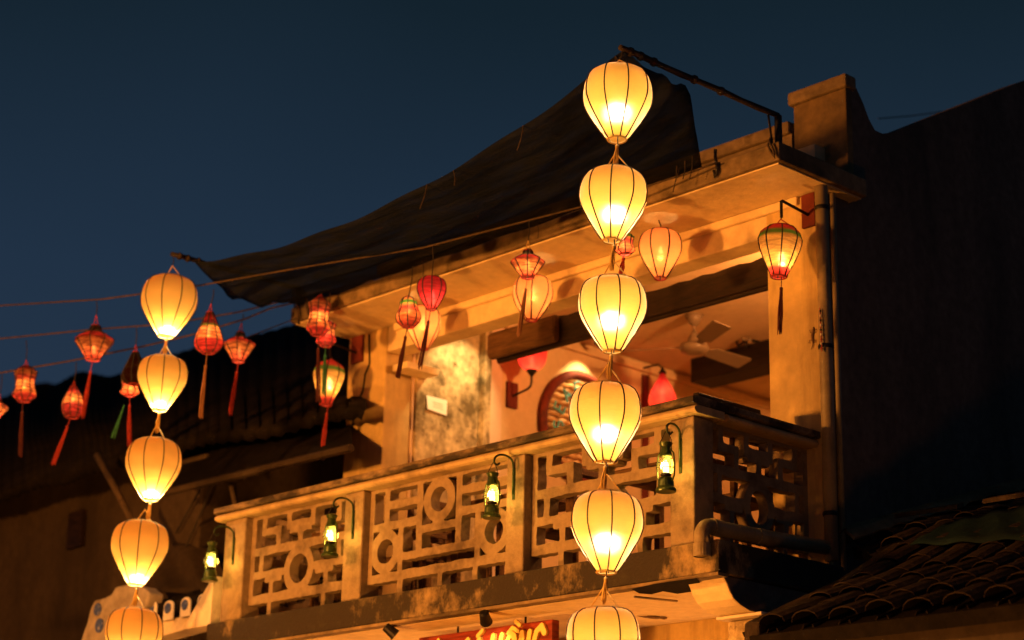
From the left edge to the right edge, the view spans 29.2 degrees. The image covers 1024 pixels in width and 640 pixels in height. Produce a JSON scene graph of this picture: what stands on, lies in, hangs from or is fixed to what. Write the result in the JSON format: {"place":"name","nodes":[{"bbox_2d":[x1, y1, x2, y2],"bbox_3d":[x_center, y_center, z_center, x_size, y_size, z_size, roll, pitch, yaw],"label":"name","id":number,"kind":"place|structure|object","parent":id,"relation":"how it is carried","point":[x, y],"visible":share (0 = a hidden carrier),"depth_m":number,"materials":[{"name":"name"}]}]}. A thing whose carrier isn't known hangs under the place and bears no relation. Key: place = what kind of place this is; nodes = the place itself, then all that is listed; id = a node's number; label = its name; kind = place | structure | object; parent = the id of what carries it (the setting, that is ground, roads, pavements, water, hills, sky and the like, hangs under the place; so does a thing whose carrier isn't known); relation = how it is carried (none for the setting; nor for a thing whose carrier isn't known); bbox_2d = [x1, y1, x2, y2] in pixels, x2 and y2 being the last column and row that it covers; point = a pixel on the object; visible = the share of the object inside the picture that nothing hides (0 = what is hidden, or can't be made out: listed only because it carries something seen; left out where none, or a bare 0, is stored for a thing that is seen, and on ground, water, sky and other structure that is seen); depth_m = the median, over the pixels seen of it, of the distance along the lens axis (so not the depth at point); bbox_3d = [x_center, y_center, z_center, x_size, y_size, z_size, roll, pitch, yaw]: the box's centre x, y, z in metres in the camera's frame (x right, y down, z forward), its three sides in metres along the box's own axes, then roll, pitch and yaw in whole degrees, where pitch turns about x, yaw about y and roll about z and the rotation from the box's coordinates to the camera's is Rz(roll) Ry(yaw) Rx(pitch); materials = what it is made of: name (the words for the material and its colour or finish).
{"place":"outdoors","nodes":[
{"label":"outdoors","id":0,"kind":"place"},
{"bbox_2d":[35,382,55,387],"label":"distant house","id":1,"kind":"structure","parent":0,"point":[44,384],"depth_m":37.22,"materials":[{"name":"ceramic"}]},
{"bbox_2d":[310,521,432,606],"bbox_3d":[-1.132,2.071,15.735,0.600,0.738,0.900,17,-23,-41],"label":"wooden table","id":2,"kind":"object","parent":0,"point":[314,601],"visible":0.04,"depth_m":15.73,"materials":[{"name":"brown wood"}]},
{"bbox_2d":[386,507,446,589],"bbox_3d":[-0.787,1.902,15.407,0.400,0.878,0.400,17,-23,-41],"label":"wooden chair","id":3,"kind":"object","parent":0,"point":[415,564],"visible":0.1,"depth_m":15.33,"materials":[{"name":"brown wood"}]},
{"bbox_2d":[418,502,491,588],"bbox_3d":[-0.430,1.795,15.044,0.400,0.878,0.400,17,-23,-41],"label":"wooden chair","id":4,"kind":"object","parent":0,"point":[460,555],"visible":0.06,"depth_m":15.02,"materials":[{"name":"brown wood"}]},
{"bbox_2d":[444,493,578,582],"bbox_3d":[0.001,1.733,14.583,0.600,0.738,0.900,17,-23,-41],"label":"wooden table","id":5,"kind":"object","parent":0,"point":[499,569],"visible":0.2,"depth_m":14.70,"materials":[{"name":"brown wood"}]},
{"bbox_2d":[0,0,1023,397],"label":"sky","id":6,"kind":"structure","parent":0,"point":[134,134],"materials":[{"name":"blue"}]},
{"bbox_2d":[545,476,593,540],"bbox_3d":[0.414,1.543,14.185,0.400,0.878,0.400,17,-23,-41],"label":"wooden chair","id":7,"kind":"object","parent":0,"point":[552,534],"visible":0.09,"depth_m":14.09,"materials":[{"name":"brown wood"}]},
{"bbox_2d":[570,468,598,562],"bbox_3d":[0.689,1.461,13.906,0.400,0.878,0.400,17,-23,-41],"label":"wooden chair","id":8,"kind":"object","parent":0,"point":[590,474],"visible":0.02,"depth_m":14.07,"materials":[{"name":"brown wood"}]},
{"bbox_2d":[615,458,751,549],"bbox_3d":[1.133,1.395,13.432,0.600,0.738,0.900,17,-23,-41],"label":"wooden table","id":9,"kind":"object","parent":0,"point":[659,517],"visible":0.04,"depth_m":13.81,"materials":[{"name":"brown wood"}]},
{"bbox_2d":[713,437,773,550],"bbox_3d":[1.464,1.230,13.118,0.400,0.878,0.400,17,-23,-41],"label":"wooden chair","id":10,"kind":"object","parent":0,"point":[733,493],"visible":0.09,"depth_m":12.97,"materials":[{"name":"brown wood"}]},
{"label":"ground","id":11,"kind":"structure","parent":0,"visible":0},
{"bbox_2d":[0,324,365,639],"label":"neighbour house","id":12,"kind":"structure","parent":11,"relation":"on","point":[60,520],"depth_m":20.51,"materials":[{"name":"concrete"}]},
{"bbox_2d":[94,452,134,519],"bbox_3d":[-3.708,1.616,18.398,0.073,0.892,0.830,18,-24,-42],"label":"bamboo stick","id":13,"kind":"object","parent":12,"relation":"attached to","point":[107,473],"visible":0.79,"depth_m":18.43,"materials":[{"name":"brown wood"}]},
{"bbox_2d":[175,491,199,533],"bbox_3d":[-3.050,1.806,18.431,0.017,0.369,0.350,17,-23,-41],"label":"electric cable","id":14,"kind":"object","parent":12,"relation":"attached to","point":[190,506],"visible":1,"depth_m":18.43,"materials":[{"name":"black metal"}]},
{"bbox_2d":[184,486,210,547],"bbox_3d":[-2.973,1.858,18.328,0.017,0.778,0.574,17,-23,-41],"label":"electric cable","id":15,"kind":"object","parent":12,"relation":"attached to","point":[198,516],"visible":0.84,"depth_m":18.26,"materials":[{"name":"black metal"}]},
{"bbox_2d":[228,482,236,503],"bbox_3d":[-2.486,1.566,17.498,0.044,0.256,0.143,17,-23,-41],"label":"bamboo stick","id":16,"kind":"object","parent":12,"relation":"attached to","point":[232,493],"visible":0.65,"depth_m":17.49,"materials":[{"name":"brown wood"}]},
{"bbox_2d":[150,577,322,639],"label":"porch roof","id":17,"kind":"structure","parent":12,"relation":"attached to","point":[182,606],"depth_m":16.69,"materials":[{"name":"paint"}]},
{"bbox_2d":[82,585,162,639],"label":"gable scroll","id":18,"kind":"object","parent":17,"relation":"attached to","point":[101,610],"visible":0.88,"depth_m":17.21,"materials":[{"name":"white paint"}]},
{"bbox_2d":[145,543,222,592],"bbox_3d":[-3.052,2.285,18.041,0.605,0.750,2.123,17,-23,-41],"label":"old tarpaulin","id":19,"kind":"object","parent":17,"relation":"on","point":[181,569],"visible":0.64,"depth_m":17.95,"materials":[{"name":"brown fabric"}]},
{"bbox_2d":[182,73,1023,639],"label":"restaurant house","id":20,"kind":"structure","parent":11,"relation":"on","point":[926,245],"depth_m":14.36,"materials":[{"name":"concrete"}]},
{"bbox_2d":[213,525,235,564],"bbox_3d":[-2.320,1.802,15.770,0.196,0.307,0.026,13,-21,-32],"label":"lantern hook","id":21,"kind":"object","parent":20,"relation":"attached to","point":[233,548],"visible":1,"depth_m":15.80,"materials":[{"name":"green metal"}]},
{"bbox_2d":[201,533,218,582],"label":"storm lantern","id":22,"kind":"object","parent":21,"relation":"hanging from","point":[210,575],"visible":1,"depth_m":15.63,"materials":[{"name":"green paint"}]},
{"bbox_2d":[170,252,300,315],"bbox_3d":[-2.318,-0.302,16.625,1.369,0.278,0.062,17,-23,-41],"label":"awning pole","id":23,"kind":"object","parent":20,"relation":"attached to","point":[180,256],"visible":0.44,"depth_m":16.29,"materials":[{"name":"brown wood"}]},
{"bbox_2d":[140,257,196,353],"bbox_3d":[-2.816,-0.105,16.077,0.463,0.882,0.464,17,-23,-41],"label":"yellow lantern","id":24,"kind":"object","parent":23,"relation":"hanging from","point":[168,301],"visible":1,"depth_m":15.94,"materials":[{"name":"fabric"}]},
{"bbox_2d":[137,336,187,432],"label":"yellow lantern","id":25,"kind":"object","parent":24,"relation":"hanging from","point":[162,379],"visible":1,"depth_m":15.79,"materials":[{"name":"fabric"}]},
{"bbox_2d":[125,410,181,519],"bbox_3d":[-2.880,1.169,15.721,0.451,0.937,0.453,17,-23,-41],"label":"yellow lantern","id":26,"kind":"object","parent":25,"relation":"hanging from","point":[153,465],"visible":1,"depth_m":15.57,"materials":[{"name":"fabric"}]},
{"bbox_2d":[110,499,169,606],"bbox_3d":[-2.954,1.859,15.576,0.463,0.873,0.462,17,-23,-41],"label":"yellow lantern","id":27,"kind":"object","parent":26,"relation":"hanging from","point":[139,548],"visible":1,"depth_m":15.43,"materials":[{"name":"fabric"}]},
{"bbox_2d":[105,584,163,639],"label":"yellow lantern","id":28,"kind":"object","parent":27,"relation":"hanging from","point":[133,623],"visible":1,"depth_m":15.23,"materials":[{"name":"fabric"}]},
{"bbox_2d":[244,318,296,338],"bbox_3d":[-2.083,0.081,16.906,0.450,0.200,0.067,1,-18,1],"label":"loose wire","id":29,"kind":"object","parent":20,"relation":"attached to","point":[270,328],"visible":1,"depth_m":16.91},
{"bbox_2d":[315,320,336,395],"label":"thread lantern","id":30,"kind":"object","parent":20,"relation":"hanging from","point":[328,340],"visible":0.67,"depth_m":16.62,"materials":[{"name":"red fabric"}]},
{"bbox_2d":[332,497,354,538],"bbox_3d":[-1.266,1.478,14.701,0.195,0.307,0.025,14,-22,-35],"label":"lantern hook","id":31,"kind":"object","parent":20,"relation":"attached to","point":[353,519],"visible":1,"depth_m":14.73,"materials":[{"name":"green metal"}]},
{"bbox_2d":[321,505,338,557],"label":"storm lantern","id":32,"kind":"object","parent":31,"relation":"hanging from","point":[330,549],"visible":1,"depth_m":14.56,"materials":[{"name":"green paint"}]},
{"bbox_2d":[328,334,364,364],"bbox_3d":[-1.463,0.230,17.091,0.330,0.257,0.155,17,-23,-41],"label":"lantern bracket","id":33,"kind":"object","parent":20,"relation":"attached to","point":[356,350],"visible":0.85,"depth_m":17.16,"materials":[{"name":"red paint"}]},
{"bbox_2d":[312,356,345,446],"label":"thread lantern","id":34,"kind":"object","parent":33,"relation":"hanging from","point":[336,374],"visible":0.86,"depth_m":16.64,"materials":[{"name":"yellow fabric"}]},
{"bbox_2d":[351,334,369,433],"bbox_3d":[-1.314,0.599,17.042,0.015,0.958,0.228,17,-23,-41],"label":"electric cable","id":35,"kind":"object","parent":20,"relation":"attached to","point":[364,374],"visible":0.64,"depth_m":17.03,"materials":[{"name":"black metal"}]},
{"bbox_2d":[383,623,398,639],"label":"spot lamp","id":36,"kind":"object","parent":20,"relation":"attached to","point":[391,631],"visible":1,"depth_m":14.03,"materials":[{"name":"black metal"}]},
{"bbox_2d":[407,304,440,350],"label":"silk lantern","id":37,"kind":"object","parent":20,"relation":"hanging from","point":[416,333],"visible":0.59,"depth_m":15.95,"materials":[{"name":"orange fabric"}]},
{"bbox_2d":[427,395,446,415],"bbox_3d":[-0.653,0.744,17.113,0.236,0.139,0.016,17,-23,-41],"label":"paper notice","id":38,"kind":"object","parent":20,"relation":"attached to","point":[437,405],"visible":1,"depth_m":17.12,"materials":[{"name":"grey paper"}]},
{"bbox_2d":[479,610,492,626],"bbox_3d":[-0.176,2.024,13.366,0.089,0.136,0.125,0,-18,3],"label":"spot lamp","id":39,"kind":"object","parent":20,"relation":"attached to","point":[486,620],"visible":1,"depth_m":13.34,"materials":[{"name":"black metal"}]},
{"bbox_2d":[419,617,558,639],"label":"shop sign","id":40,"kind":"object","parent":20,"relation":"hanging from","point":[541,630],"visible":1,"depth_m":13.55,"materials":[{"name":"red wood"}]},
{"bbox_2d":[493,454,515,499],"bbox_3d":[-0.056,1.070,13.486,0.193,0.307,0.024,16,-23,-39],"label":"lantern hook","id":41,"kind":"object","parent":20,"relation":"attached to","point":[513,476],"visible":1,"depth_m":13.52,"materials":[{"name":"green metal"}]},
{"bbox_2d":[482,462,500,519],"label":"storm lantern","id":42,"kind":"object","parent":41,"relation":"hanging from","point":[491,510],"visible":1,"depth_m":13.35,"materials":[{"name":"green paint"}]},
{"bbox_2d":[505,351,547,409],"bbox_3d":[0.134,0.463,17.728,0.282,0.620,0.411,17,-23,-41],"label":"red wall lamp","id":43,"kind":"object","parent":20,"relation":"attached to","point":[531,365],"visible":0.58,"depth_m":17.66,"materials":[{"name":"glass"}]},
{"bbox_2d":[512,274,552,322],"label":"silk lantern","id":44,"kind":"object","parent":20,"relation":"hanging from","point":[539,295],"visible":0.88,"depth_m":15.03,"materials":[{"name":"orange fabric"}]},
{"bbox_2d":[538,370,596,480],"bbox_3d":[0.654,1.001,18.301,1.088,1.087,0.111,17,-23,-41],"label":"basket sign","id":45,"kind":"object","parent":20,"relation":"attached to","point":[574,379],"visible":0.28,"depth_m":18.14,"materials":[{"name":"red wicker"}]},
{"bbox_2d":[639,616,666,619],"bbox_3d":[0.957,2.031,13.417,0.221,0.026,0.092,6,-18,-13],"label":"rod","id":46,"kind":"object","parent":20,"relation":"attached to","point":[657,617],"visible":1,"depth_m":13.41,"materials":[{"name":"brown metal"}]},
{"bbox_2d":[634,596,677,601],"bbox_3d":[0.924,1.792,12.607,0.316,0.016,0.015,9,-19,-23],"label":"soffit rod","id":47,"kind":"object","parent":20,"relation":"attached to","point":[652,598],"visible":1,"depth_m":12.60,"materials":[{"name":"plastic"}]},
{"bbox_2d":[643,363,675,404],"bbox_3d":[1.383,0.648,18.854,0.398,0.490,0.266,-5,-19,20],"label":"red drop lamp","id":48,"kind":"object","parent":20,"relation":"attached to","point":[662,390],"visible":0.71,"depth_m":18.73,"materials":[{"name":"glass"}]},
{"bbox_2d":[638,220,681,280],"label":"silk lantern","id":49,"kind":"object","parent":20,"relation":"hanging from","point":[660,249],"visible":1,"depth_m":14.10,"materials":[{"name":"orange fabric"}]},
{"bbox_2d":[666,422,681,473],"bbox_3d":[1.023,0.798,12.376,0.033,0.307,0.202,-9,-20,30],"label":"lantern hook","id":50,"kind":"object","parent":20,"relation":"attached to","point":[679,445],"visible":1,"depth_m":12.43,"materials":[{"name":"green metal"}]},
{"bbox_2d":[655,431,676,493],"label":"storm lantern","id":51,"kind":"object","parent":50,"relation":"hanging from","point":[665,482],"visible":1,"depth_m":12.22,"materials":[{"name":"green paint"}]},
{"bbox_2d":[624,312,750,367],"bbox_3d":[1.746,0.158,17.739,1.161,0.362,1.323,17,-23,-41],"label":"ceiling fan","id":52,"kind":"object","parent":20,"relation":"hanging from","point":[695,343],"visible":0.96,"depth_m":17.60,"materials":[{"name":"wood"}]},
{"bbox_2d":[618,45,781,153],"bbox_3d":[1.255,-1.433,12.848,1.585,0.316,0.062,17,-23,-41],"label":"awning pole","id":53,"kind":"object","parent":20,"relation":"attached to","point":[654,62],"visible":1,"depth_m":12.93,"materials":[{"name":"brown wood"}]},
{"bbox_2d":[195,51,701,323],"bbox_3d":[-0.599,-0.763,14.639,1.455,0.488,5.322,17,-23,-41],"label":"shade net","id":54,"kind":"object","parent":53,"relation":"hanging from","point":[544,163],"visible":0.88,"depth_m":14.07,"materials":[{"name":"fabric"}]},
{"bbox_2d":[0,303,292,373],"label":"string wire","id":55,"kind":"object","parent":54,"relation":"attached to","point":[154,343],"visible":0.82,"depth_m":17.19,"materials":[{"name":"red plastic"}]},
{"bbox_2d":[0,374,8,417],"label":"thread lantern","id":56,"kind":"object","parent":55,"relation":"hanging from","point":[4,408],"visible":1,"depth_m":17.46,"materials":[{"name":"red fabric"}]},
{"bbox_2d":[12,340,37,456],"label":"thread lantern","id":57,"kind":"object","parent":55,"relation":"hanging from","point":[25,376],"visible":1,"depth_m":17.41,"materials":[{"name":"red fabric"}]},
{"bbox_2d":[51,362,82,464],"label":"thread lantern","id":58,"kind":"object","parent":55,"relation":"hanging from","point":[72,403],"visible":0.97,"depth_m":17.19,"materials":[{"name":"red fabric"}]},
{"bbox_2d":[111,380,139,445],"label":"thread lantern","id":59,"kind":"object","parent":55,"relation":"hanging from","point":[128,391],"visible":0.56,"depth_m":16.71,"materials":[{"name":"red fabric"}]},
{"bbox_2d":[121,327,141,385],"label":"thread lantern","id":60,"kind":"object","parent":55,"relation":"hanging from","point":[129,374],"visible":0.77,"depth_m":16.42,"materials":[{"name":"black fabric"}]},
{"bbox_2d":[223,314,255,414],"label":"thread lantern","id":61,"kind":"object","parent":55,"relation":"hanging from","point":[239,348],"visible":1,"depth_m":16.84,"materials":[{"name":"red fabric"}]},
{"bbox_2d":[0,280,372,338],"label":"string wire","id":62,"kind":"object","parent":54,"relation":"attached to","point":[134,326],"visible":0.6,"depth_m":17.36,"materials":[{"name":"red plastic"}]},
{"bbox_2d":[305,293,331,403],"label":"thread lantern","id":63,"kind":"object","parent":54,"relation":"hanging from","point":[318,323],"visible":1,"depth_m":16.29,"materials":[{"name":"red fabric"}]},
{"bbox_2d":[0,163,715,305],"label":"string wire","id":64,"kind":"object","parent":54,"relation":"attached to","point":[648,185],"visible":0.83,"depth_m":15.15,"materials":[{"name":"beige metal"}]},
{"bbox_2d":[74,301,113,418],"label":"thread lantern","id":65,"kind":"object","parent":64,"relation":"hanging from","point":[94,342],"visible":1,"depth_m":16.77,"materials":[{"name":"red fabric"}]},
{"bbox_2d":[194,289,223,418],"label":"thread lantern","id":66,"kind":"object","parent":64,"relation":"hanging from","point":[208,339],"visible":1,"depth_m":15.91,"materials":[{"name":"red fabric"}]},
{"bbox_2d":[395,266,420,378],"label":"thread lantern","id":67,"kind":"object","parent":64,"relation":"hanging from","point":[408,314],"visible":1,"depth_m":14.86,"materials":[{"name":"red fabric"}]},
{"bbox_2d":[417,246,446,368],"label":"thread lantern","id":68,"kind":"object","parent":64,"relation":"hanging from","point":[431,290],"visible":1,"depth_m":14.56,"materials":[{"name":"red fabric"}]},
{"bbox_2d":[510,221,544,336],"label":"thread lantern","id":69,"kind":"object","parent":64,"relation":"hanging from","point":[527,264],"visible":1,"depth_m":14.19,"materials":[{"name":"red fabric"}]},
{"bbox_2d":[615,233,634,273],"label":"thread lantern","id":70,"kind":"object","parent":64,"relation":"hanging from","point":[625,247],"visible":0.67,"depth_m":13.59,"materials":[{"name":"red fabric"}]},
{"bbox_2d":[583,51,652,163],"bbox_3d":[0.664,-1.312,12.278,0.442,0.790,0.444,17,-23,-41],"label":"yellow lantern","id":71,"kind":"object","parent":53,"relation":"hanging from","point":[617,99],"visible":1,"depth_m":12.14,"materials":[{"name":"fabric"}]},
{"bbox_2d":[579,139,647,270],"bbox_3d":[0.623,-0.714,12.106,0.424,0.855,0.426,17,-23,-41],"label":"yellow lantern","id":72,"kind":"object","parent":71,"relation":"hanging from","point":[612,199],"visible":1,"depth_m":11.97,"materials":[{"name":"fabric"}]},
{"bbox_2d":[578,239,647,379],"bbox_3d":[0.614,-0.060,11.925,0.422,0.898,0.424,17,-23,-41],"label":"yellow lantern","id":73,"kind":"object","parent":72,"relation":"hanging from","point":[612,307],"visible":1,"depth_m":11.79,"materials":[{"name":"fabric"}]},
{"bbox_2d":[568,350,640,488],"bbox_3d":[0.556,0.604,11.748,0.438,0.876,0.438,17,-23,-41],"label":"yellow lantern","id":74,"kind":"object","parent":73,"relation":"hanging from","point":[604,417],"visible":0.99,"depth_m":11.61,"materials":[{"name":"fabric"}]},
{"bbox_2d":[571,461,643,603],"bbox_3d":[0.560,1.238,11.524,0.434,0.860,0.432,17,-23,-41],"label":"yellow lantern","id":75,"kind":"object","parent":74,"relation":"hanging from","point":[607,526],"visible":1,"depth_m":11.38,"materials":[{"name":"fabric"}]},
{"bbox_2d":[566,571,639,639],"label":"yellow lantern","id":76,"kind":"object","parent":75,"relation":"hanging from","point":[592,622],"visible":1,"depth_m":11.22,"materials":[{"name":"fabric"}]},
{"bbox_2d":[767,137,774,157],"bbox_3d":[1.752,-1.160,13.260,0.033,0.170,0.072,17,-23,-41],"label":"rope end","id":77,"kind":"object","parent":53,"relation":"attached to","point":[772,151],"visible":1,"depth_m":13.25,"materials":[{"name":"brown fabric"}]},
{"bbox_2d":[712,149,718,177],"bbox_3d":[1.415,-1.087,13.613,0.033,0.218,0.051,17,-23,-41],"label":"rope end","id":78,"kind":"object","parent":20,"relation":"attached to","point":[716,173],"visible":1,"depth_m":13.59,"materials":[{"name":"black metal"}]},
{"bbox_2d":[693,392,760,413],"bbox_3d":[1.442,0.608,13.070,0.612,0.142,0.068,16,-23,-39],"label":"wooden board","id":79,"kind":"object","parent":20,"relation":"on","point":[726,402],"visible":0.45,"depth_m":13.07,"materials":[{"name":"brown wood"}]},
{"bbox_2d":[735,337,759,347],"bbox_3d":[2.177,0.210,18.295,0.080,0.097,0.286,17,-23,-41],"label":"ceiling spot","id":80,"kind":"object","parent":20,"relation":"attached to","point":[745,340],"visible":1,"depth_m":18.28,"materials":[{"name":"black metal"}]},
{"bbox_2d":[693,518,830,557],"bbox_3d":[1.599,1.443,12.421,1.300,0.283,0.109,17,-23,-41],"label":"drain pipe","id":81,"kind":"object","parent":20,"relation":"attached to","point":[705,530],"visible":1,"depth_m":12.29,"materials":[{"name":"plastic"}]},
{"bbox_2d":[780,192,814,228],"bbox_3d":[1.965,-0.792,13.606,0.330,0.257,0.117,17,-23,-41],"label":"lantern bracket","id":82,"kind":"object","parent":20,"relation":"attached to","point":[807,211],"visible":1,"depth_m":13.68,"materials":[{"name":"red paint"}]},
{"bbox_2d":[757,217,802,334],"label":"thread lantern","id":83,"kind":"object","parent":82,"relation":"hanging from","point":[780,245],"visible":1,"depth_m":13.31,"materials":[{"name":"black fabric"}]},
{"bbox_2d":[809,327,816,348],"bbox_3d":[2.058,0.125,13.431,0.019,0.158,0.078,17,-23,-41],"label":"gecko","id":84,"kind":"object","parent":20,"relation":"attached to","point":[812,335],"visible":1,"depth_m":13.43,"materials":[{"name":"brown"}]},
{"bbox_2d":[814,185,838,561],"bbox_3d":[2.119,0.325,13.225,0.108,2.620,0.108,17,-23,-41],"label":"downpipe","id":85,"kind":"object","parent":20,"relation":"attached to","point":[830,514],"visible":1,"depth_m":13.17,"materials":[{"name":"plastic"}]},
{"bbox_2d":[819,308,822,350],"bbox_3d":[2.087,0.065,13.256,0.014,0.307,0.015,8,-19,-19],"label":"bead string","id":86,"kind":"object","parent":85,"relation":"hanging from","point":[820,315],"visible":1,"depth_m":13.25,"materials":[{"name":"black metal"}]},
{"bbox_2d":[878,111,941,118],"bbox_3d":[4.083,-2.087,20.016,1.017,0.361,0.057,13,-21,-32],"label":"loose wire","id":87,"kind":"object","parent":20,"relation":"attached to","point":[909,116],"visible":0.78,"depth_m":20.02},
{"bbox_2d":[742,477,1023,639],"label":"tiled house","id":88,"kind":"structure","parent":11,"relation":"on","point":[896,586],"depth_m":10.88,"materials":[{"name":"tile"}]},
{"bbox_2d":[894,502,963,518],"bbox_3d":[2.779,1.271,13.080,0.080,0.056,0.500,17,-23,-41],"label":"loose board","id":89,"kind":"object","parent":88,"relation":"on","point":[929,510],"visible":1,"depth_m":13.04,"materials":[{"name":"beige wood"}]},
{"bbox_2d":[910,504,1023,545],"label":"teal tarpaulin","id":90,"kind":"object","parent":88,"relation":"on","point":[994,524],"visible":1,"depth_m":11.73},
{"bbox_2d":[982,492,1023,503],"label":"loose board","id":91,"kind":"object","parent":88,"relation":"on","point":[1003,497],"visible":1,"depth_m":12.72,"materials":[{"name":"brown wood"}]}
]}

